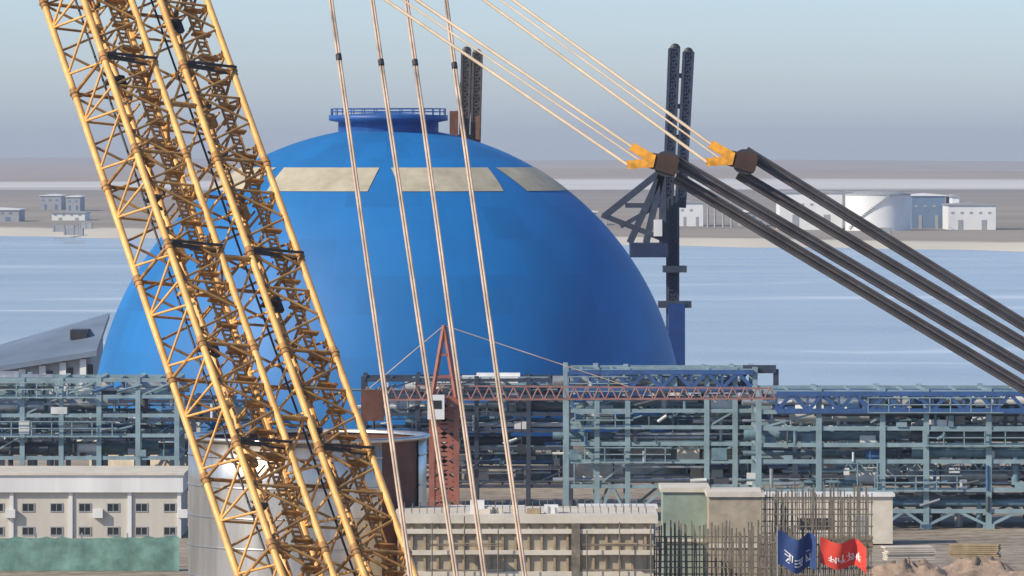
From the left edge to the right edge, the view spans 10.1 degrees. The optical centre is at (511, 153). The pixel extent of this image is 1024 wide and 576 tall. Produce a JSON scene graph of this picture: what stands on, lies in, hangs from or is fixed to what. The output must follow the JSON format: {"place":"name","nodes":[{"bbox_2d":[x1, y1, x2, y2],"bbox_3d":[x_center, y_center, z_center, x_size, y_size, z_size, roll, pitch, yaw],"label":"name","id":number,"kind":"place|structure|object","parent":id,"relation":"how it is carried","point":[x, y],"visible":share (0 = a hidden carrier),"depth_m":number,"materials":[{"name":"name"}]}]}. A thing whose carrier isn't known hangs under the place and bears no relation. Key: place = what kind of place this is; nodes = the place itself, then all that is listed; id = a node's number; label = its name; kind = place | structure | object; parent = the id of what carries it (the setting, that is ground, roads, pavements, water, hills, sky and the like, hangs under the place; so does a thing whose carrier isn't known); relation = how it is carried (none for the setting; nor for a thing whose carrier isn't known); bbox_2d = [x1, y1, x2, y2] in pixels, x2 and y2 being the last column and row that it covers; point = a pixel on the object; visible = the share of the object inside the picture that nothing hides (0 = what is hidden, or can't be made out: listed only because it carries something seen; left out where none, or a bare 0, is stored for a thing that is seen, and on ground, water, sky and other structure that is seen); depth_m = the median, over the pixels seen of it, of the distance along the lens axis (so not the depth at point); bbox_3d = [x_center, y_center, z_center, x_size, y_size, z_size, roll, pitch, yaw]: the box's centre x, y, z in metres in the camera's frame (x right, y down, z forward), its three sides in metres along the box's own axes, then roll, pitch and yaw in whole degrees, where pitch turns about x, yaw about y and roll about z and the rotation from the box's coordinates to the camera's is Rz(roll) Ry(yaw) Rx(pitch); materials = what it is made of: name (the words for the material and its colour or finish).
{"place":"outdoors","nodes":[
{"label":"outdoors","id":0,"kind":"place"},
{"bbox_2d":[0,313,109,413],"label":"shed building","id":1,"kind":"structure","parent":0,"point":[76,348],"depth_m":548.73,"materials":[{"name":"grey metal"}]},
{"bbox_2d":[67,368,72,384],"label":"window","id":2,"kind":"structure","parent":1,"relation":"in","point":[69,370],"depth_m":545.91,"materials":[{"name":"black glass"}]},
{"bbox_2d":[88,364,92,374],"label":"window","id":3,"kind":"structure","parent":1,"relation":"in","point":[90,366],"depth_m":545.91,"materials":[{"name":"black glass"}]},
{"bbox_2d":[0,170,1023,396],"bbox_3d":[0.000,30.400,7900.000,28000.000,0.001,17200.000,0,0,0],"label":"sea","id":4,"kind":"structure","parent":0,"point":[795,320],"depth_m":1168.66,"materials":[{"name":"liquid"}]},
{"bbox_2d":[0,158,1023,251],"bbox_3d":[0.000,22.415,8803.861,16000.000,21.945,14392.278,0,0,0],"label":"land","id":5,"kind":"structure","parent":0,"point":[601,186],"depth_m":4545.30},
{"bbox_2d":[0,207,24,221],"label":"warehouse","id":6,"kind":"structure","parent":5,"relation":"on","point":[12,214],"depth_m":2404.86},
{"bbox_2d":[39,194,66,209],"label":"warehouse","id":7,"kind":"structure","parent":5,"relation":"on","point":[52,201],"depth_m":2905.88,"materials":[{"name":"grey paint"}]},
{"bbox_2d":[53,225,74,231],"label":"shore container","id":8,"kind":"object","parent":5,"relation":"on","point":[58,228],"visible":0.7,"depth_m":2103.97,"materials":[{"name":"grey metal"}]},
{"bbox_2d":[51,210,90,219],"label":"warehouse","id":9,"kind":"structure","parent":5,"relation":"on","point":[72,215],"depth_m":2447.05,"materials":[{"name":"white paint"}]},
{"bbox_2d":[64,228,83,234],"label":"shore container","id":10,"kind":"object","parent":5,"relation":"on","point":[73,231],"visible":1,"depth_m":2022.96,"materials":[{"name":"grey metal"}]},
{"bbox_2d":[65,195,85,210],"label":"warehouse","id":11,"kind":"structure","parent":5,"relation":"on","point":[75,202],"depth_m":2846.57,"materials":[{"name":"grey paint"}]},
{"bbox_2d":[79,223,92,228],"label":"shore container","id":12,"kind":"object","parent":5,"relation":"on","point":[86,225],"visible":0.88,"depth_m":2182.14,"materials":[{"name":"grey metal"}]},
{"bbox_2d":[679,200,703,225],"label":"warehouse","id":13,"kind":"structure","parent":5,"relation":"on","point":[691,214],"depth_m":2249.71,"materials":[{"name":"white paint"}]},
{"bbox_2d":[703,204,709,226],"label":"utility pole","id":14,"kind":"object","parent":5,"relation":"on","point":[707,205],"visible":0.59,"depth_m":2213.70,"materials":[{"name":"grey metal"}]},
{"bbox_2d":[714,208,715,226],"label":"utility pole","id":15,"kind":"object","parent":5,"relation":"on","point":[714,217],"visible":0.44,"depth_m":2213.68,"materials":[{"name":"grey metal"}]},
{"bbox_2d":[738,210,766,225],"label":"warehouse","id":16,"kind":"structure","parent":5,"relation":"on","point":[755,217],"depth_m":2249.71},
{"bbox_2d":[776,191,843,229],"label":"warehouse","id":17,"kind":"structure","parent":5,"relation":"on","point":[803,200],"depth_m":2145.88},
{"bbox_2d":[792,215,798,226],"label":"door","id":18,"kind":"structure","parent":17,"relation":"in","point":[795,219],"depth_m":2145.97,"materials":[{"name":"grey metal"}]},
{"bbox_2d":[845,190,910,230],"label":"storage tank","id":19,"kind":"object","parent":5,"relation":"on","point":[883,209],"visible":0.92,"depth_m":2119.82,"materials":[{"name":"white metal"}]},
{"bbox_2d":[880,228,890,233],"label":"shore container","id":20,"kind":"object","parent":5,"relation":"on","point":[888,230],"visible":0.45,"depth_m":2034.16,"materials":[{"name":"grey metal"}]},
{"bbox_2d":[910,193,945,228],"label":"warehouse","id":21,"kind":"structure","parent":5,"relation":"on","point":[926,210],"depth_m":2179.41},
{"bbox_2d":[919,215,921,228],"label":"door","id":22,"kind":"structure","parent":21,"relation":"in","point":[920,216],"depth_m":2179.23,"materials":[{"name":"grey metal"}]},
{"bbox_2d":[935,215,937,228],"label":"door","id":23,"kind":"structure","parent":21,"relation":"in","point":[936,216],"depth_m":2179.23,"materials":[{"name":"grey metal"}]},
{"bbox_2d":[945,194,960,202],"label":"warehouse","id":24,"kind":"structure","parent":5,"relation":"on","point":[951,198],"depth_m":2165.87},
{"bbox_2d":[941,202,995,229],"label":"warehouse","id":25,"kind":"structure","parent":5,"relation":"on","point":[968,216],"depth_m":2145.88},
{"bbox_2d":[958,220,962,229],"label":"door","id":26,"kind":"structure","parent":25,"relation":"in","point":[960,222],"depth_m":2145.97,"materials":[{"name":"grey metal"}]},
{"bbox_2d":[982,220,985,229],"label":"door","id":27,"kind":"structure","parent":25,"relation":"in","point":[983,221],"depth_m":2145.97,"materials":[{"name":"grey metal"}]},
{"bbox_2d":[0,441,1023,575],"bbox_3d":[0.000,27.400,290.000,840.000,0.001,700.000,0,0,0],"label":"ground","id":28,"kind":"structure","parent":0,"point":[1007,534],"depth_m":423.05,"materials":[{"name":"beige concrete"}]},
{"bbox_2d":[0,533,178,570],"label":"netting fence","id":29,"kind":"object","parent":28,"relation":"on","point":[118,553],"visible":1,"depth_m":380.82,"materials":[{"name":"green fabric"}]},
{"bbox_2d":[0,466,187,537],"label":"site office","id":30,"kind":"structure","parent":28,"relation":"on","point":[90,501],"depth_m":413.52,"materials":[{"name":"white paint"}]},
{"bbox_2d":[0,503,3,511],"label":"window","id":31,"kind":"structure","parent":30,"relation":"in","point":[1,504],"depth_m":413.48,"materials":[{"name":"grey glass"}]},
{"bbox_2d":[0,527,3,535],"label":"window","id":32,"kind":"structure","parent":30,"relation":"in","point":[1,528],"depth_m":413.48,"materials":[{"name":"grey glass"}]},
{"bbox_2d":[22,503,34,511],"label":"window","id":33,"kind":"structure","parent":30,"relation":"in","point":[26,507],"depth_m":413.48,"materials":[{"name":"black glass"}]},
{"bbox_2d":[22,527,34,535],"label":"window","id":34,"kind":"structure","parent":30,"relation":"in","point":[26,531],"depth_m":413.48,"materials":[{"name":"black glass"}]},
{"bbox_2d":[50,503,62,511],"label":"window","id":35,"kind":"structure","parent":30,"relation":"in","point":[54,507],"depth_m":413.48,"materials":[{"name":"black glass"}]},
{"bbox_2d":[50,527,62,535],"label":"window","id":36,"kind":"structure","parent":30,"relation":"in","point":[54,531],"depth_m":413.48,"materials":[{"name":"black glass"}]},
{"bbox_2d":[78,503,90,511],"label":"window","id":37,"kind":"structure","parent":30,"relation":"in","point":[82,507],"depth_m":413.48,"materials":[{"name":"black glass"}]},
{"bbox_2d":[78,527,90,535],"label":"window","id":38,"kind":"structure","parent":30,"relation":"in","point":[86,531],"depth_m":413.48,"materials":[{"name":"black glass"}]},
{"bbox_2d":[107,503,119,511],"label":"window","id":39,"kind":"structure","parent":30,"relation":"in","point":[111,507],"depth_m":413.48,"materials":[{"name":"black glass"}]},
{"bbox_2d":[107,527,119,535],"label":"window","id":40,"kind":"structure","parent":30,"relation":"in","point":[111,531],"depth_m":413.48,"materials":[{"name":"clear glass"}]},
{"bbox_2d":[135,503,147,511],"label":"window","id":41,"kind":"structure","parent":30,"relation":"in","point":[139,507],"depth_m":413.48,"materials":[{"name":"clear glass"}]},
{"bbox_2d":[135,527,147,535],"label":"window","id":42,"kind":"structure","parent":30,"relation":"in","point":[139,531],"depth_m":413.48,"materials":[{"name":"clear glass"}]},
{"bbox_2d":[163,503,175,511],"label":"window","id":43,"kind":"structure","parent":30,"relation":"in","point":[167,507],"depth_m":413.48,"materials":[{"name":"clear glass"}]},
{"bbox_2d":[163,527,175,535],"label":"window","id":44,"kind":"structure","parent":30,"relation":"in","point":[167,531],"depth_m":413.48,"materials":[{"name":"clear glass"}]},
{"bbox_2d":[0,371,189,465],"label":"pipe rack","id":45,"kind":"object","parent":28,"relation":"on","point":[31,396],"visible":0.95,"depth_m":432.57,"materials":[{"name":"grey metal"}]},
{"bbox_2d":[0,393,254,465],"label":"pipe rack","id":46,"kind":"object","parent":28,"relation":"on","point":[196,425],"visible":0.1,"depth_m":469.89,"materials":[{"name":"metal"}]},
{"bbox_2d":[39,0,418,575],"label":"crawler crane","id":47,"kind":"object","parent":28,"relation":"on","point":[174,246],"visible":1,"depth_m":252.17,"materials":[{"name":"yellow paint"}]},
{"bbox_2d":[329,0,412,575],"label":"hoist rope","id":48,"kind":"object","parent":47,"relation":"attached to","point":[373,310],"visible":1,"depth_m":249.29,"materials":[{"name":"beige metal"}]},
{"bbox_2d":[370,0,458,575],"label":"hoist rope","id":49,"kind":"object","parent":47,"relation":"attached to","point":[415,295],"visible":1,"depth_m":249.86,"materials":[{"name":"beige metal"}]},
{"bbox_2d":[404,0,486,575],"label":"hoist rope","id":50,"kind":"object","parent":47,"relation":"attached to","point":[449,313],"visible":1,"depth_m":249.59,"materials":[{"name":"beige metal"}]},
{"bbox_2d":[444,0,526,575],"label":"hoist rope","id":51,"kind":"object","parent":47,"relation":"attached to","point":[488,316],"visible":1,"depth_m":249.50,"materials":[{"name":"beige metal"}]},
{"bbox_2d":[185,428,429,575],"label":"steel liner","id":52,"kind":"object","parent":28,"relation":"on","point":[207,555],"visible":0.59,"depth_m":349.43,"materials":[{"name":"silver metal"}]},
{"bbox_2d":[89,108,685,488],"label":"containment dome","id":53,"kind":"structure","parent":28,"relation":"on","point":[565,281],"depth_m":483.24,"materials":[{"name":"blue paint"}]},
{"bbox_2d":[427,516,502,575],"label":"tube scaffold","id":54,"kind":"object","parent":28,"relation":"on","point":[497,544],"visible":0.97,"depth_m":342.13,"materials":[{"name":"metal"}]},
{"bbox_2d":[450,46,482,142],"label":"lattice mast","id":55,"kind":"object","parent":28,"relation":"on","point":[471,84],"visible":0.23,"depth_m":599.88,"materials":[{"name":"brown metal"}]},
{"bbox_2d":[352,372,581,505],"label":"pipe rack","id":56,"kind":"object","parent":28,"relation":"on","point":[493,442],"visible":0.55,"depth_m":446.55,"materials":[{"name":"metal"}]},
{"bbox_2d":[448,505,524,505],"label":"site cabin","id":57,"kind":"object","parent":28,"relation":"on","point":[486,505],"depth_m":405.71,"materials":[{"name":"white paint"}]},
{"bbox_2d":[396,498,657,575],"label":"formwork wall","id":58,"kind":"structure","parent":28,"relation":"on","point":[553,543],"depth_m":343.90,"materials":[{"name":"concrete"}]},
{"bbox_2d":[470,500,483,513],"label":"panel stack","id":59,"kind":"object","parent":58,"relation":"on","point":[480,504],"visible":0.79,"depth_m":344.63,"materials":[{"name":"white paint"}]},
{"bbox_2d":[478,509,489,513],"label":"panel stack","id":60,"kind":"object","parent":58,"relation":"on","point":[484,511],"visible":0.64,"depth_m":344.59,"materials":[{"name":"concrete"}]},
{"bbox_2d":[484,506,491,513],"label":"panel stack","id":61,"kind":"object","parent":58,"relation":"on","point":[488,507],"visible":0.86,"depth_m":344.75,"materials":[{"name":"concrete"}]},
{"bbox_2d":[492,507,503,512],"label":"panel stack","id":62,"kind":"object","parent":58,"relation":"on","point":[496,509],"visible":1,"depth_m":344.99,"materials":[{"name":"concrete"}]},
{"bbox_2d":[527,508,539,513],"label":"panel stack","id":63,"kind":"object","parent":58,"relation":"on","point":[533,510],"visible":1,"depth_m":344.31,"materials":[{"name":"brown wood"}]},
{"bbox_2d":[544,504,557,512],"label":"panel stack","id":64,"kind":"object","parent":58,"relation":"on","point":[550,508],"visible":1,"depth_m":344.95,"materials":[{"name":"white paint"}]},
{"bbox_2d":[360,325,776,505],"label":"tower crane","id":65,"kind":"object","parent":28,"relation":"on","point":[372,404],"visible":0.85,"depth_m":415.21,"materials":[{"name":"red paint"}]},
{"bbox_2d":[579,504,657,543],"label":"site cabin","id":66,"kind":"object","parent":28,"relation":"on","point":[656,506],"visible":0.18,"depth_m":404.06,"materials":[{"name":"white paint"}]},
{"bbox_2d":[582,522,655,575],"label":"tube scaffold","id":67,"kind":"object","parent":28,"relation":"on","point":[619,544],"visible":1,"depth_m":342.13,"materials":[{"name":"metal"}]},
{"bbox_2d":[601,43,694,394],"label":"lattice mast","id":68,"kind":"object","parent":28,"relation":"on","point":[664,227],"visible":0.69,"depth_m":539.87,"materials":[{"name":"metal"}]},
{"bbox_2d":[552,362,778,505],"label":"pipe rack","id":69,"kind":"object","parent":28,"relation":"on","point":[716,433],"visible":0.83,"depth_m":432.06,"materials":[{"name":"grey metal"}]},
{"bbox_2d":[659,483,709,575],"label":"concrete block","id":70,"kind":"structure","parent":28,"relation":"on","point":[684,503],"depth_m":364.35,"materials":[{"name":"concrete"}]},
{"bbox_2d":[654,520,795,575],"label":"rebar cage","id":71,"kind":"object","parent":28,"relation":"on","point":[750,555],"visible":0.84,"depth_m":348.10,"materials":[{"name":"metal"}]},
{"bbox_2d":[705,487,764,575],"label":"concrete block","id":72,"kind":"structure","parent":28,"relation":"on","point":[739,508],"depth_m":360.45,"materials":[{"name":"beige concrete"}]},
{"bbox_2d":[777,527,815,575],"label":"flag","id":73,"kind":"object","parent":28,"relation":"on","point":[796,556],"visible":1,"depth_m":336.94,"materials":[{"name":"blue fabric"}]},
{"bbox_2d":[761,481,872,575],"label":"rebar cage","id":74,"kind":"object","parent":28,"relation":"on","point":[831,509],"visible":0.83,"depth_m":362.89,"materials":[{"name":"metal"}]},
{"bbox_2d":[765,492,894,543],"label":"site cabin","id":75,"kind":"object","parent":28,"relation":"on","point":[882,518],"visible":0.3,"depth_m":406.05,"materials":[{"name":"metal"}]},
{"bbox_2d":[798,518,830,529],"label":"window","id":76,"kind":"structure","parent":75,"relation":"in","point":[798,518],"depth_m":405.98,"materials":[{"name":"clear glass"}]},
{"bbox_2d":[855,516,864,534],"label":"door","id":77,"kind":"structure","parent":75,"relation":"in","point":[855,516],"depth_m":405.98,"materials":[{"name":"metal"}]},
{"bbox_2d":[661,409,1023,477],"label":"pipe rack","id":78,"kind":"object","parent":28,"relation":"on","point":[793,470],"visible":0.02,"depth_m":492.05,"materials":[{"name":"metal"}]},
{"bbox_2d":[819,534,865,575],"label":"flag","id":79,"kind":"object","parent":28,"relation":"on","point":[838,556],"visible":1,"depth_m":336.92,"materials":[{"name":"red fabric"}]},
{"bbox_2d":[824,535,872,569],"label":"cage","id":80,"kind":"object","parent":28,"relation":"on","point":[857,539],"visible":0.26,"depth_m":382.43,"materials":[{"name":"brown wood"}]},
{"bbox_2d":[741,383,1023,528],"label":"pipe rack","id":81,"kind":"object","parent":28,"relation":"on","point":[867,422],"visible":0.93,"depth_m":424.50,"materials":[{"name":"grey metal"}]},
{"bbox_2d":[861,557,947,575],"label":"soil heap","id":82,"kind":"object","parent":28,"relation":"on","point":[909,567],"visible":1,"depth_m":371.83,"materials":[{"name":"beige sand"}]},
{"bbox_2d":[881,545,935,563],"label":"board stack","id":83,"kind":"object","parent":28,"relation":"on","point":[894,554],"visible":0.82,"depth_m":378.28,"materials":[{"name":"wood"}]},
{"bbox_2d":[948,543,1000,558],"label":"board stack","id":84,"kind":"object","parent":28,"relation":"on","point":[964,550],"visible":0.8,"depth_m":380.29,"materials":[{"name":"brown wood"}]},
{"bbox_2d":[941,555,1022,575],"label":"soil heap","id":85,"kind":"object","parent":28,"relation":"on","point":[987,565],"visible":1,"depth_m":373.65,"materials":[{"name":"beige sand"}]},
{"bbox_2d":[999,570,1023,575],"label":"soil heap","id":86,"kind":"object","parent":28,"relation":"on","point":[1016,573],"visible":1,"depth_m":371.86,"materials":[{"name":"beige soil"}]},
{"bbox_2d":[0,0,1023,160],"label":"sky","id":87,"kind":"structure","parent":0,"point":[896,80],"materials":[{"name":"blue"}]},
{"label":"ballast tray","id":88,"kind":"object","parent":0,"visible":0},
{"bbox_2d":[384,0,1023,393],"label":"guy line","id":89,"kind":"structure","parent":88,"relation":"on","point":[666,164],"depth_m":225.20,"materials":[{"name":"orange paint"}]},
{"bbox_2d":[482,0,1023,350],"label":"guy line","id":90,"kind":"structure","parent":88,"relation":"on","point":[744,163],"depth_m":229.20,"materials":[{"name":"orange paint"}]}
]}

